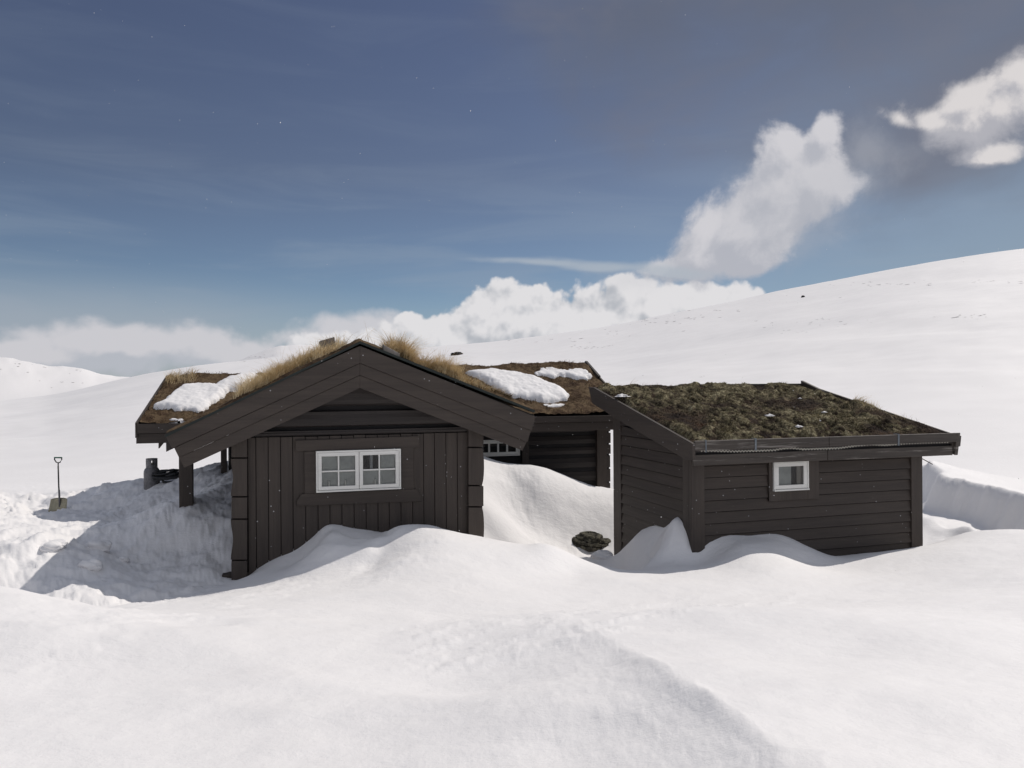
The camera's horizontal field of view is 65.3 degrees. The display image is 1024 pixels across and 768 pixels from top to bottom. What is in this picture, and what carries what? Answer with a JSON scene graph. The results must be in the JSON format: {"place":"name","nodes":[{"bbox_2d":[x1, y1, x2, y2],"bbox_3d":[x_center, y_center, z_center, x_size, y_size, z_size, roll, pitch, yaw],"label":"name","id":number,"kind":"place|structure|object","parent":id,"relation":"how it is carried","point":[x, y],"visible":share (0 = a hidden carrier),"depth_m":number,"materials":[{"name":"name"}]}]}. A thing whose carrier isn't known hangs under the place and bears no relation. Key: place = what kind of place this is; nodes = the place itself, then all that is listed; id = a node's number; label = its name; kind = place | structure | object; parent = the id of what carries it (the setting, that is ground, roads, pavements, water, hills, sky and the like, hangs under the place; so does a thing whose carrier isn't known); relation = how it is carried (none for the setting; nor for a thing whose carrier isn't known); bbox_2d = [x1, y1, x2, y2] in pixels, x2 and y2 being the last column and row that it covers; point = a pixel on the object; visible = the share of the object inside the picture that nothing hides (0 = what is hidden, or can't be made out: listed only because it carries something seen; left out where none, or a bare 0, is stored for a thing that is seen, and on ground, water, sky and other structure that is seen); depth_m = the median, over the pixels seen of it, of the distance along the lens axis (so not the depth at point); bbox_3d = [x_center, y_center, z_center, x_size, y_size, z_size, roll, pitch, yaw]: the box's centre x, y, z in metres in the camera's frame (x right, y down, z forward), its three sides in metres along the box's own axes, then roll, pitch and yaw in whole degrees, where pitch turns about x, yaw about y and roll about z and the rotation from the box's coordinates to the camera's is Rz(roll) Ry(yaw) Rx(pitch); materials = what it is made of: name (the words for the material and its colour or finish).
{"place":"outdoors","nodes":[
{"label":"outdoors","id":0,"kind":"place"},
{"bbox_2d":[0,249,1023,767],"bbox_3d":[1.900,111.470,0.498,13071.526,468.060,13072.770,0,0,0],"label":"ground","id":1,"kind":"structure","parent":0,"point":[522,633],"depth_m":7.75,"materials":[{"name":"white snow"}]},
{"bbox_2d":[39,541,63,552],"bbox_3d":[-5.706,2.030,9.902,0.293,0.160,0.228,0,0,0],"label":"snow lump","id":2,"kind":"object","parent":1,"relation":"on","point":[53,546],"visible":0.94,"depth_m":9.83,"materials":[{"name":"white snow"}]},
{"bbox_2d":[48,457,66,511],"bbox_3d":[-8.328,1.855,14.673,0.335,1.024,0.114,0,0,0],"label":"snow shovel","id":3,"kind":"object","parent":1,"relation":"on","point":[59,503],"visible":0.81,"depth_m":14.69,"materials":[{"name":"grey metal"}]},
{"bbox_2d":[49,539,67,546],"bbox_3d":[-5.673,2.008,9.992,0.229,0.131,0.193,0,0,0],"label":"snow lump","id":4,"kind":"object","parent":1,"relation":"on","point":[64,542],"visible":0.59,"depth_m":9.98,"materials":[{"name":"white snow"}]},
{"bbox_2d":[77,558,102,570],"bbox_3d":[-5.119,2.201,9.691,0.308,0.169,0.241,0,0,0],"label":"snow lump","id":5,"kind":"object","parent":1,"relation":"on","point":[95,564],"visible":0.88,"depth_m":9.63,"materials":[{"name":"white snow"}]},
{"bbox_2d":[85,540,111,551],"bbox_3d":[-5.499,2.167,10.597,0.349,0.204,0.283,0,0,0],"label":"snow lump","id":6,"kind":"object","parent":1,"relation":"on","point":[103,545],"visible":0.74,"depth_m":10.52,"materials":[{"name":"white snow"}]},
{"bbox_2d":[119,556,129,561],"bbox_3d":[-5.106,2.303,10.500,0.148,0.082,0.132,0,0,0],"label":"snow lump","id":7,"kind":"object","parent":1,"relation":"on","point":[124,558],"visible":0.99,"depth_m":10.46,"materials":[{"name":"white snow"}]},
{"bbox_2d":[144,458,159,489],"bbox_3d":[-6.899,1.748,15.300,0.289,0.645,0.289,0,0,0],"label":"gas cylinder","id":8,"kind":"object","parent":1,"relation":"on","point":[149,470],"visible":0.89,"depth_m":15.19,"materials":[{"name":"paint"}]},
{"bbox_2d":[151,469,178,482],"bbox_3d":[-6.481,1.772,15.199,0.765,0.310,0.297,0,0,0],"label":"rubber hose","id":9,"kind":"object","parent":1,"relation":"on","point":[165,474],"visible":0.78,"depth_m":15.11,"materials":[{"name":"black rubber"}]},
{"bbox_2d":[135,325,612,579],"bbox_3d":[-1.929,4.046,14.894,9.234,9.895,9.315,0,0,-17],"label":"log cabin","id":10,"kind":"object","parent":1,"relation":"on","point":[292,435],"visible":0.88,"depth_m":10.76,"materials":[{"name":"brown wood"}]},
{"bbox_2d":[169,418,186,422],"bbox_3d":[-5.705,0.637,13.822,0.440,0.226,0.320,0,0,-17],"label":"snow patch","id":11,"kind":"object","parent":10,"relation":"on","point":[180,420],"visible":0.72,"depth_m":13.69,"materials":[{"name":"white snow"}]},
{"bbox_2d":[153,372,256,412],"bbox_3d":[-5.719,0.201,15.142,1.131,0.877,2.285,0,0,16],"label":"snow patch","id":12,"kind":"object","parent":10,"relation":"on","point":[197,397],"visible":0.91,"depth_m":14.70,"materials":[{"name":"white snow"}]},
{"bbox_2d":[466,368,569,403],"bbox_3d":[0.146,0.075,16.881,1.351,0.864,2.164,0,0,-44],"label":"snow patch","id":13,"kind":"object","parent":10,"relation":"on","point":[528,386],"visible":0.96,"depth_m":16.60,"materials":[{"name":"white snow"}]},
{"bbox_2d":[544,403,563,406],"bbox_3d":[0.886,0.488,16.074,0.860,0.191,0.220,0,0,-17],"label":"snow patch","id":14,"kind":"object","parent":10,"relation":"on","point":[555,405],"visible":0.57,"depth_m":16.04,"materials":[{"name":"white snow"}]},
{"bbox_2d":[534,367,591,380],"bbox_3d":[1.128,-0.168,17.698,1.328,0.433,0.584,0,0,-2],"label":"snow patch","id":15,"kind":"object","parent":10,"relation":"on","point":[574,373],"visible":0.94,"depth_m":17.60,"materials":[{"name":"white snow"}]},
{"bbox_2d":[450,352,462,355],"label":"rock","id":16,"kind":"object","parent":1,"relation":"on","point":[457,353],"visible":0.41,"depth_m":214.57,"materials":[{"name":"grey stone"}]},
{"bbox_2d":[45,281,990,382],"bbox_3d":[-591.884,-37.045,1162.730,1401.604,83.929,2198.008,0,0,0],"label":"heath patches","id":17,"kind":"object","parent":1,"relation":"on","point":[689,310],"visible":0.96,"depth_m":222.86,"materials":[{"name":"brown plant"}]},
{"bbox_2d":[572,531,610,551],"bbox_3d":[1.345,2.812,14.087,0.802,0.432,0.634,0,0,0],"label":"rock","id":18,"kind":"object","parent":1,"relation":"on","point":[589,541],"visible":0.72,"depth_m":13.86,"materials":[{"name":"grey stone"}]},
{"bbox_2d":[591,550,612,558],"bbox_3d":[1.442,2.758,12.793,0.367,0.198,0.316,0,0,0],"label":"snow lump","id":19,"kind":"object","parent":1,"relation":"on","point":[602,554],"visible":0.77,"depth_m":12.70,"materials":[{"name":"white snow"}]},
{"bbox_2d":[589,379,960,555],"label":"shed","id":20,"kind":"structure","parent":1,"relation":"on","point":[843,477],"depth_m":11.76,"materials":[{"name":"brown wood"}]},
{"bbox_2d":[615,394,630,396],"bbox_3d":[1.807,0.182,13.064,0.276,0.052,0.183,0,0,-36],"label":"snow scrap","id":21,"kind":"object","parent":20,"relation":"on","point":[621,395],"visible":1,"depth_m":13.03,"materials":[{"name":"white snow"}]},
{"bbox_2d":[0,0,1023,376],"label":"sky","id":22,"kind":"structure","parent":0,"point":[807,142],"materials":[{"name":"blue"}]},
{"bbox_2d":[20,8,1018,562],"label":"snowflakes","id":23,"kind":"object","parent":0,"point":[580,362],"visible":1,"depth_m":6.20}
]}

